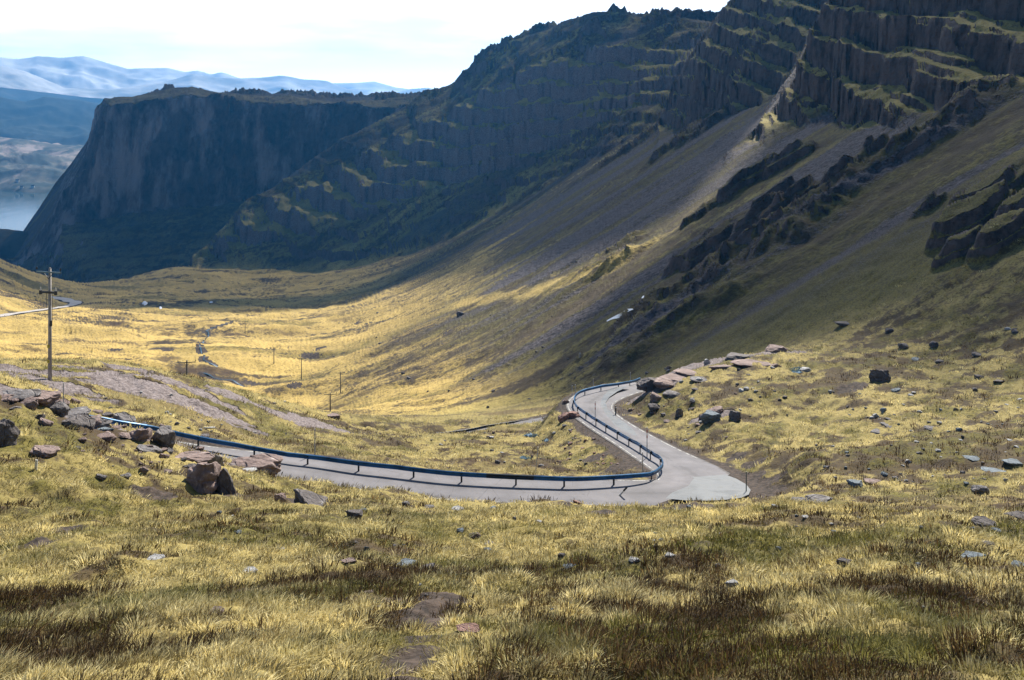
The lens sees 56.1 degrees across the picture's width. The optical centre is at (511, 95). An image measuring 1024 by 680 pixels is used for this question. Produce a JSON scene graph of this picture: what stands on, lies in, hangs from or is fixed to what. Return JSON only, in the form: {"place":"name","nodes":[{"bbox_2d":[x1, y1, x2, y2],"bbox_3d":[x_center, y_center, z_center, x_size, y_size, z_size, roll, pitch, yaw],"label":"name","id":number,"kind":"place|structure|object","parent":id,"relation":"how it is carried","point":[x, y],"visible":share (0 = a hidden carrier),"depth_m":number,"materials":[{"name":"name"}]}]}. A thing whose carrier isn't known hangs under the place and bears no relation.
{"place":"outdoors","nodes":[
{"label":"outdoors","id":0,"kind":"place"},
{"bbox_2d":[0,229,27,258],"bbox_3d":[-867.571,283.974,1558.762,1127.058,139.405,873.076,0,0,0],"label":"hills","id":1,"kind":"structure","parent":0,"point":[11,242],"depth_m":1524.30,"materials":[{"name":"blue"}]},
{"bbox_2d":[0,190,47,230],"bbox_3d":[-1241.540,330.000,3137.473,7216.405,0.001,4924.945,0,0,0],"label":"loch water","id":2,"kind":"structure","parent":0,"point":[18,210],"depth_m":2829.09,"materials":[{"name":"teal liquid"}]},
{"bbox_2d":[0,296,81,316],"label":"valley road","id":3,"kind":"structure","parent":0,"point":[72,302],"depth_m":565.62,"materials":[{"name":"grey asphalt"}]},
{"bbox_2d":[0,137,83,192],"bbox_3d":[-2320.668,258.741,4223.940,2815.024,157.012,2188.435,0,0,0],"label":"shore","id":4,"kind":"structure","parent":0,"point":[42,166],"depth_m":3716.73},
{"bbox_2d":[0,97,98,144],"bbox_3d":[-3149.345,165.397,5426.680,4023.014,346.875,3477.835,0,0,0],"label":"forested hill","id":5,"kind":"structure","parent":0,"point":[52,120],"depth_m":4961.20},
{"bbox_2d":[0,87,102,103],"bbox_3d":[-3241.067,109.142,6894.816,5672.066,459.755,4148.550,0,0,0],"label":"hills","id":6,"kind":"structure","parent":0,"point":[20,94],"depth_m":6644.11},
{"bbox_2d":[0,56,407,92],"bbox_3d":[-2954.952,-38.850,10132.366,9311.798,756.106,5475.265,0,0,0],"label":"distant mountains","id":7,"kind":"structure","parent":0,"point":[81,72],"depth_m":9829.45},
{"bbox_2d":[2,84,419,282],"bbox_3d":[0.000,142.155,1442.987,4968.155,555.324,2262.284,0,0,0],"label":"headland","id":8,"kind":"structure","parent":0,"point":[168,176],"depth_m":1380.56,"materials":[{"name":"grey stone"}]},
{"bbox_2d":[199,321,231,366],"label":"stream","id":9,"kind":"structure","parent":0,"point":[203,342],"depth_m":390.60,"materials":[{"name":"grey liquid"}]},
{"bbox_2d":[0,66,431,98],"bbox_3d":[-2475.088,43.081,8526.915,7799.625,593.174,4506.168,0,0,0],"label":"distant mountains","id":10,"kind":"structure","parent":0,"point":[11,78],"depth_m":8607.44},
{"bbox_2d":[0,252,581,415],"bbox_3d":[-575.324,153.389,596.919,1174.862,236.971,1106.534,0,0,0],"label":"valley floor","id":11,"kind":"structure","parent":0,"point":[292,313],"depth_m":412.42,"materials":[{"name":"yellow plant"}]},
{"bbox_2d":[0,0,729,88],"label":"sky","id":12,"kind":"structure","parent":0,"point":[407,44],"materials":[{"name":"white"}]},
{"bbox_2d":[175,382,729,506],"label":"road","id":13,"kind":"structure","parent":0,"point":[680,470],"depth_m":60.91,"materials":[{"name":"grey asphalt"}]},
{"bbox_2d":[177,395,659,480],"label":"road marking","id":14,"kind":"object","parent":13,"relation":"on","point":[569,410],"visible":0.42,"depth_m":65.95,"materials":[{"name":"white paint"}]},
{"bbox_2d":[601,386,636,435],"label":"passing place","id":15,"kind":"structure","parent":13,"relation":"on","point":[619,423],"depth_m":93.63,"materials":[{"name":"grey asphalt"}]},
{"bbox_2d":[611,391,695,457],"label":"road marking","id":16,"kind":"object","parent":13,"relation":"on","point":[643,431],"visible":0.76,"depth_m":86.45,"materials":[{"name":"white paint"}]},
{"bbox_2d":[469,416,545,431],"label":"road","id":17,"kind":"structure","parent":0,"point":[531,420],"depth_m":125.47,"materials":[{"name":"grey asphalt"}]},
{"bbox_2d":[0,152,1023,679],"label":"ground","id":18,"kind":"structure","parent":0,"point":[932,238],"depth_m":78.00,"materials":[{"name":"plant"}]},
{"bbox_2d":[1,394,13,401],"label":"flat rock","id":19,"kind":"object","parent":18,"relation":"on","point":[5,397],"visible":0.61,"depth_m":43.02,"materials":[{"name":"pink stone"}]},
{"bbox_2d":[0,418,20,446],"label":"boulder","id":20,"kind":"object","parent":18,"relation":"on","point":[10,432],"visible":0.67,"depth_m":37.23,"materials":[{"name":"stone"}]},
{"bbox_2d":[2,389,41,400],"bbox_3d":[-22.470,13.697,43.951,1.824,0.494,1.412,0,0,41],"label":"boulder","id":21,"kind":"object","parent":18,"relation":"on","point":[21,394],"visible":0.75,"depth_m":43.68,"materials":[{"name":"grey stone"}]},
{"bbox_2d":[24,397,38,409],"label":"flat rock","id":22,"kind":"object","parent":18,"relation":"on","point":[33,403],"visible":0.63,"depth_m":42.88,"materials":[{"name":"pink stone"}]},
{"bbox_2d":[29,445,60,457],"bbox_3d":[-18.120,13.810,37.233,1.128,0.352,1.120,0,2,-23],"label":"boulder","id":23,"kind":"object","parent":18,"relation":"on","point":[45,451],"visible":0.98,"depth_m":37.05,"materials":[{"name":"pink stone"}]},
{"bbox_2d":[38,418,53,425],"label":"flat rock","id":24,"kind":"object","parent":18,"relation":"on","point":[44,422],"visible":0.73,"depth_m":41.34,"materials":[{"name":"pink stone"}]},
{"bbox_2d":[36,267,60,380],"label":"utility pole","id":25,"kind":"object","parent":18,"relation":"on","point":[50,292],"visible":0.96,"depth_m":72.43,"materials":[{"name":"brown wood"}]},
{"bbox_2d":[38,390,60,406],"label":"boulder","id":26,"kind":"object","parent":18,"relation":"on","point":[48,398],"visible":0.67,"depth_m":44.22,"materials":[{"name":"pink stone"}]},
{"bbox_2d":[48,401,69,416],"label":"flat rock","id":27,"kind":"object","parent":18,"relation":"on","point":[61,408],"visible":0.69,"depth_m":44.21,"materials":[{"name":"grey stone"}]},
{"bbox_2d":[62,417,80,429],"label":"flat rock","id":28,"kind":"object","parent":18,"relation":"on","point":[72,421],"visible":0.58,"depth_m":42.95,"materials":[{"name":"stone"}]},
{"bbox_2d":[66,406,91,417],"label":"boulder","id":29,"kind":"object","parent":18,"relation":"on","point":[78,410],"visible":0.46,"depth_m":45.91,"materials":[{"name":"grey stone"}]},
{"bbox_2d":[73,413,95,429],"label":"flat rock","id":30,"kind":"object","parent":18,"relation":"on","point":[87,420],"visible":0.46,"depth_m":44.25,"materials":[{"name":"stone"}]},
{"bbox_2d":[96,474,106,480],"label":"boulder","id":31,"kind":"object","parent":18,"relation":"on","point":[102,477],"visible":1,"depth_m":36.68,"materials":[{"name":"grey stone"}]},
{"bbox_2d":[94,419,112,427],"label":"flat rock","id":32,"kind":"object","parent":18,"relation":"on","point":[106,423],"visible":0.37,"depth_m":45.95,"materials":[{"name":"grey stone"}]},
{"bbox_2d":[91,414,101,425],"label":"flat rock","id":33,"kind":"object","parent":32,"relation":"on","point":[98,421],"visible":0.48,"depth_m":45.82,"materials":[{"name":"brown stone"}]},
{"bbox_2d":[97,427,114,430],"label":"boulder","id":34,"kind":"object","parent":18,"relation":"on","point":[106,429],"visible":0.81,"depth_m":45.35,"materials":[{"name":"grey stone"}]},
{"bbox_2d":[97,431,116,441],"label":"flat rock","id":35,"kind":"object","parent":18,"relation":"on","point":[107,435],"visible":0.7,"depth_m":43.52,"materials":[{"name":"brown stone"}]},
{"bbox_2d":[102,412,113,416],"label":"flat rock","id":36,"kind":"object","parent":18,"relation":"on","point":[107,414],"visible":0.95,"depth_m":59.99,"materials":[{"name":"stone"}]},
{"bbox_2d":[112,412,135,422],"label":"flat rock","id":37,"kind":"object","parent":18,"relation":"on","point":[124,416],"visible":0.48,"depth_m":59.79,"materials":[{"name":"grey stone"}]},
{"bbox_2d":[120,472,131,478],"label":"boulder","id":38,"kind":"object","parent":18,"relation":"on","point":[128,474],"visible":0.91,"depth_m":37.40,"materials":[{"name":"grey stone"}]},
{"bbox_2d":[118,432,134,439],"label":"boulder","id":39,"kind":"object","parent":18,"relation":"on","point":[127,435],"visible":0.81,"depth_m":44.42,"materials":[{"name":"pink stone"}]},
{"bbox_2d":[130,428,152,441],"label":"boulder","id":40,"kind":"object","parent":18,"relation":"on","point":[142,435],"visible":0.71,"depth_m":44.60,"materials":[{"name":"brown stone"}]},
{"bbox_2d":[139,466,148,472],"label":"boulder","id":41,"kind":"object","parent":18,"relation":"on","point":[143,469],"visible":0.98,"depth_m":38.64,"materials":[{"name":"brown stone"}]},
{"bbox_2d":[137,444,162,452],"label":"boulder","id":42,"kind":"object","parent":18,"relation":"on","point":[145,448],"visible":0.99,"depth_m":43.73,"materials":[{"name":"grey stone"}]},
{"bbox_2d":[147,554,164,559],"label":"boulder","id":43,"kind":"object","parent":18,"relation":"on","point":[158,556],"visible":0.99,"depth_m":20.50,"materials":[{"name":"stone"}]},
{"bbox_2d":[152,426,175,448],"bbox_3d":[-16.513,16.355,45.564,0.797,1.225,1.063,0,0,31],"label":"boulder","id":44,"kind":"object","parent":18,"relation":"on","point":[165,436],"visible":0.84,"depth_m":45.34,"materials":[{"name":"grey stone"}]},
{"bbox_2d":[159,453,169,457],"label":"flat rock","id":45,"kind":"object","parent":18,"relation":"on","point":[161,455],"visible":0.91,"depth_m":43.21,"materials":[{"name":"brown stone"}]},
{"bbox_2d":[177,359,195,374],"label":"utility pole","id":46,"kind":"object","parent":18,"relation":"on","point":[186,362],"visible":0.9,"depth_m":141.96,"materials":[{"name":"brown wood"}]},
{"bbox_2d":[175,451,214,462],"bbox_3d":[-14.823,16.853,44.597,1.897,0.374,1.374,0,0,15],"label":"boulder","id":47,"kind":"object","parent":18,"relation":"on","point":[199,457],"visible":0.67,"depth_m":44.49,"materials":[{"name":"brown stone"}]},
{"bbox_2d":[186,462,221,493],"bbox_3d":[-12.637,15.721,39.360,1.384,1.583,1.642,0,0,-10],"label":"boulder","id":48,"kind":"object","parent":18,"relation":"on","point":[201,478],"visible":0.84,"depth_m":38.85,"materials":[{"name":"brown stone"}]},
{"bbox_2d":[208,455,223,465],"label":"flat rock","id":49,"kind":"object","parent":18,"relation":"on","point":[218,459],"visible":0.27,"depth_m":45.63,"materials":[{"name":"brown stone"}]},
{"bbox_2d":[216,468,235,494],"bbox_3d":[-11.930,16.056,39.678,0.787,1.479,0.667,0,0,-41],"label":"boulder","id":50,"kind":"object","parent":18,"relation":"on","point":[225,484],"visible":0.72,"depth_m":39.44,"materials":[{"name":"stone"}]},
{"bbox_2d":[243,566,257,572],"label":"boulder","id":51,"kind":"object","parent":18,"relation":"on","point":[252,569],"visible":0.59,"depth_m":19.92,"materials":[{"name":"stone"}]},
{"bbox_2d":[231,453,282,476],"bbox_3d":[-13.286,19.285,49.818,2.802,1.176,2.194,7,1,6],"label":"boulder","id":52,"kind":"object","parent":18,"relation":"on","point":[270,463],"visible":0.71,"depth_m":49.58,"materials":[{"name":"brown stone"}]},
{"bbox_2d":[274,493,286,503],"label":"boulder","id":53,"kind":"object","parent":18,"relation":"on","point":[282,497],"visible":0.69,"depth_m":37.85,"materials":[{"name":"brown stone"}]},
{"bbox_2d":[293,488,327,505],"bbox_3d":[-8.103,16.278,38.354,1.658,0.603,1.626,29,8,8],"label":"boulder","id":54,"kind":"object","parent":18,"relation":"on","point":[305,497],"visible":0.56,"depth_m":38.34,"materials":[{"name":"stone"}]},
{"bbox_2d":[327,413,339,417],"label":"boulder","id":55,"kind":"object","parent":18,"relation":"on","point":[333,415],"visible":0.94,"depth_m":119.14,"materials":[{"name":"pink stone"}]},
{"bbox_2d":[340,557,355,562],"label":"boulder","id":56,"kind":"object","parent":18,"relation":"on","point":[349,559],"visible":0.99,"depth_m":19.04,"materials":[{"name":"pink stone"}]},
{"bbox_2d":[345,509,362,517],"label":"boulder","id":57,"kind":"object","parent":18,"relation":"on","point":[358,513],"visible":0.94,"depth_m":32.30,"materials":[{"name":"stone"}]},
{"bbox_2d":[90,377,663,486],"bbox_3d":[4.378,26.770,78.458,25.722,17.002,73.954,0,0,36],"label":"guardrail","id":58,"kind":"object","parent":18,"relation":"on","point":[461,474],"visible":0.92,"depth_m":60.64,"materials":[{"name":"blue metal"}]},
{"bbox_2d":[397,558,415,565],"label":"boulder","id":59,"kind":"object","parent":18,"relation":"on","point":[406,560],"visible":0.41,"depth_m":21.09,"materials":[{"name":"grey stone"}]},
{"bbox_2d":[456,623,479,632],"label":"boulder","id":60,"kind":"object","parent":18,"relation":"on","point":[463,627],"visible":0.88,"depth_m":12.61,"materials":[{"name":"red stone"}]},
{"bbox_2d":[469,532,480,538],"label":"boulder","id":61,"kind":"object","parent":18,"relation":"on","point":[475,534],"visible":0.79,"depth_m":28.57,"materials":[{"name":"stone"}]},
{"bbox_2d":[433,418,531,433],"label":"guardrail","id":62,"kind":"object","parent":18,"relation":"on","point":[477,428],"visible":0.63,"depth_m":120.91,"materials":[{"name":"metal"}]},
{"bbox_2d":[0,540,1023,679],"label":"heather","id":63,"kind":"object","parent":18,"relation":"on","point":[670,655],"visible":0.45,"depth_m":12.62,"materials":[{"name":"plant"}]},
{"bbox_2d":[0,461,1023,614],"bbox_3d":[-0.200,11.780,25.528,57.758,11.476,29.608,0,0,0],"label":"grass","id":64,"kind":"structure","parent":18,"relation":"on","point":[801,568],"depth_m":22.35,"materials":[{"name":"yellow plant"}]},
{"bbox_2d":[0,567,1023,679],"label":"turf","id":65,"kind":"structure","parent":18,"relation":"on","point":[984,641],"depth_m":11.95,"materials":[{"name":"yellow plant"}]},
{"bbox_2d":[0,210,1023,514],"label":"grass","id":66,"kind":"structure","parent":18,"relation":"on","point":[524,506],"depth_m":70.49,"materials":[{"name":"yellow plant"}]},
{"bbox_2d":[0,316,1023,594],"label":"heather","id":67,"kind":"object","parent":18,"relation":"on","point":[626,552],"visible":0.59,"depth_m":42.45,"materials":[{"name":"plant"}]},
{"bbox_2d":[558,412,568,422],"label":"boulder","id":68,"kind":"object","parent":18,"relation":"on","point":[563,417],"visible":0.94,"depth_m":92.76,"materials":[{"name":"red stone"}]},
{"bbox_2d":[568,411,579,417],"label":"boulder","id":69,"kind":"object","parent":18,"relation":"on","point":[572,414],"visible":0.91,"depth_m":93.12,"materials":[{"name":"red stone"}]},
{"bbox_2d":[628,556,640,562],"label":"boulder","id":70,"kind":"object","parent":18,"relation":"on","point":[632,559],"visible":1,"depth_m":19.04,"materials":[{"name":"stone"}]},
{"bbox_2d":[636,377,655,391],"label":"boulder","id":71,"kind":"object","parent":18,"relation":"on","point":[646,384],"visible":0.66,"depth_m":98.80,"materials":[{"name":"stone"}]},
{"bbox_2d":[648,403,659,411],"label":"boulder","id":72,"kind":"object","parent":18,"relation":"on","point":[653,407],"visible":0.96,"depth_m":92.40,"materials":[{"name":"stone"}]},
{"bbox_2d":[650,392,661,401],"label":"boulder","id":73,"kind":"object","parent":18,"relation":"on","point":[655,397],"visible":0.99,"depth_m":95.33,"materials":[{"name":"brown stone"}]},
{"bbox_2d":[653,378,673,388],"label":"boulder","id":74,"kind":"object","parent":18,"relation":"on","point":[663,383],"visible":1,"depth_m":98.00,"materials":[{"name":"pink stone"}]},
{"bbox_2d":[656,373,685,381],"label":"boulder","id":75,"kind":"object","parent":18,"relation":"on","point":[673,377],"visible":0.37,"depth_m":100.67,"materials":[{"name":"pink stone"}]},
{"bbox_2d":[662,390,680,397],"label":"boulder","id":76,"kind":"object","parent":18,"relation":"on","point":[669,393],"visible":1,"depth_m":95.17,"materials":[{"name":"grey stone"}]},
{"bbox_2d":[675,408,682,416],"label":"boulder","id":77,"kind":"object","parent":18,"relation":"on","point":[679,412],"visible":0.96,"depth_m":89.04,"materials":[{"name":"grey stone"}]},
{"bbox_2d":[673,369,696,375],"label":"boulder","id":78,"kind":"object","parent":18,"relation":"on","point":[686,372],"visible":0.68,"depth_m":101.52,"materials":[{"name":"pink stone"}]},
{"bbox_2d":[690,376,706,381],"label":"boulder","id":79,"kind":"object","parent":18,"relation":"on","point":[692,378],"visible":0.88,"depth_m":98.22,"materials":[{"name":"grey stone"}]},
{"bbox_2d":[667,474,750,500],"bbox_3d":[13.552,25.925,64.463,4.933,3.254,14.721,0,0,15],"label":"hairpin apron","id":80,"kind":"object","parent":18,"relation":"on","point":[717,487],"visible":0.93,"depth_m":61.12,"materials":[{"name":"grey asphalt"}]},
{"bbox_2d":[700,410,720,423],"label":"boulder","id":81,"kind":"object","parent":18,"relation":"on","point":[708,416],"visible":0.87,"depth_m":82.73,"materials":[{"name":"grey stone"}]},
{"bbox_2d":[707,406,723,412],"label":"boulder","id":82,"kind":"object","parent":18,"relation":"on","point":[718,409],"visible":0.69,"depth_m":85.16,"materials":[{"name":"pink stone"}]},
{"bbox_2d":[708,364,731,369],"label":"boulder","id":83,"kind":"object","parent":18,"relation":"on","point":[722,366],"visible":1,"depth_m":100.28,"materials":[{"name":"pink stone"}]},
{"bbox_2d":[725,579,738,586],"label":"boulder","id":84,"kind":"object","parent":18,"relation":"on","point":[731,582],"visible":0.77,"depth_m":16.94,"materials":[{"name":"stone"}]},
{"bbox_2d":[728,410,740,421],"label":"boulder","id":85,"kind":"object","parent":18,"relation":"on","point":[734,416],"visible":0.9,"depth_m":82.31,"materials":[{"name":"stone"}]},
{"bbox_2d":[725,352,755,359],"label":"boulder","id":86,"kind":"object","parent":18,"relation":"on","point":[732,356],"visible":0.81,"depth_m":104.72,"materials":[{"name":"stone"}]},
{"bbox_2d":[730,359,770,366],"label":"boulder","id":87,"kind":"object","parent":18,"relation":"on","point":[744,362],"visible":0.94,"depth_m":100.67,"materials":[{"name":"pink stone"}]},
{"bbox_2d":[765,344,787,352],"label":"boulder","id":88,"kind":"object","parent":18,"relation":"on","point":[772,348],"visible":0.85,"depth_m":109.18,"materials":[{"name":"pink stone"}]},
{"bbox_2d":[799,367,810,371],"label":"boulder","id":89,"kind":"object","parent":18,"relation":"on","point":[805,369],"visible":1,"depth_m":96.14,"materials":[{"name":"stone"}]},
{"bbox_2d":[804,494,832,503],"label":"boulder","id":90,"kind":"object","parent":18,"relation":"on","point":[814,497],"visible":0.41,"depth_m":46.80,"materials":[{"name":"grey stone"}]},
{"bbox_2d":[835,321,848,325],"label":"boulder","id":91,"kind":"object","parent":18,"relation":"on","point":[842,323],"visible":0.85,"depth_m":122.00,"materials":[{"name":"stone"}]},
{"bbox_2d":[836,557,851,566],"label":"boulder","id":92,"kind":"object","parent":18,"relation":"on","point":[842,559],"visible":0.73,"depth_m":17.98,"materials":[{"name":"stone"}]},
{"bbox_2d":[846,479,862,487],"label":"boulder","id":93,"kind":"object","parent":18,"relation":"on","point":[855,482],"visible":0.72,"depth_m":54.33,"materials":[{"name":"grey stone"}]},
{"bbox_2d":[864,478,878,484],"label":"boulder","id":94,"kind":"object","parent":18,"relation":"on","point":[868,480],"visible":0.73,"depth_m":55.08,"materials":[{"name":"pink stone"}]},
{"bbox_2d":[869,369,890,382],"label":"boulder","id":95,"kind":"object","parent":18,"relation":"on","point":[880,375],"visible":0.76,"depth_m":87.86,"materials":[{"name":"stone"}]},
{"bbox_2d":[898,343,908,348],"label":"boulder","id":96,"kind":"object","parent":18,"relation":"on","point":[903,346],"visible":0.99,"depth_m":101.55,"materials":[{"name":"grey stone"}]},
{"bbox_2d":[929,341,938,347],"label":"boulder","id":97,"kind":"object","parent":18,"relation":"on","point":[932,344],"visible":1,"depth_m":100.03,"materials":[{"name":"stone"}]},
{"bbox_2d":[962,455,979,460],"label":"boulder","id":98,"kind":"object","parent":18,"relation":"on","point":[973,458],"visible":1,"depth_m":58.37,"materials":[{"name":"grey stone"}]},
{"bbox_2d":[961,551,986,557],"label":"boulder","id":99,"kind":"object","parent":18,"relation":"on","point":[972,554],"visible":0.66,"depth_m":18.54,"materials":[{"name":"grey stone"}]},
{"bbox_2d":[970,485,989,494],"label":"boulder","id":100,"kind":"object","parent":18,"relation":"on","point":[980,489],"visible":0.93,"depth_m":48.34,"materials":[{"name":"grey stone"}]},
{"bbox_2d":[971,516,996,526],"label":"boulder","id":101,"kind":"object","parent":18,"relation":"on","point":[975,520],"visible":0.73,"depth_m":25.31,"materials":[{"name":"stone"}]},
{"bbox_2d":[980,540,994,546],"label":"boulder","id":102,"kind":"object","parent":18,"relation":"on","point":[989,543],"visible":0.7,"depth_m":20.77,"materials":[{"name":"stone"}]},
{"bbox_2d":[981,467,1005,471],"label":"boulder","id":103,"kind":"object","parent":18,"relation":"on","point":[986,469],"visible":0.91,"depth_m":54.88,"materials":[{"name":"grey stone"}]},
{"bbox_2d":[1001,458,1022,465],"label":"boulder","id":104,"kind":"object","parent":18,"relation":"on","point":[1013,462],"visible":0.99,"depth_m":56.40,"materials":[{"name":"grey stone"}]},
{"bbox_2d":[1004,511,1023,518],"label":"boulder","id":105,"kind":"object","parent":18,"relation":"on","point":[1018,514],"visible":0.67,"depth_m":26.88,"materials":[{"name":"stone"}]},
{"bbox_2d":[190,0,1023,388],"bbox_3d":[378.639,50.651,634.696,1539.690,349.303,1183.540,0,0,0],"label":"mountainside","id":106,"kind":"structure","parent":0,"point":[584,178],"depth_m":346.86,"materials":[{"name":"grey stone"}]},
{"bbox_2d":[607,309,632,320],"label":"snow patch","id":107,"kind":"object","parent":106,"relation":"on","point":[617,316],"visible":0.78,"depth_m":199.44,"materials":[{"name":"white snow"}]},
{"bbox_2d":[789,367,800,372],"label":"rock","id":108,"kind":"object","parent":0,"point":[796,370],"depth_m":96.97,"materials":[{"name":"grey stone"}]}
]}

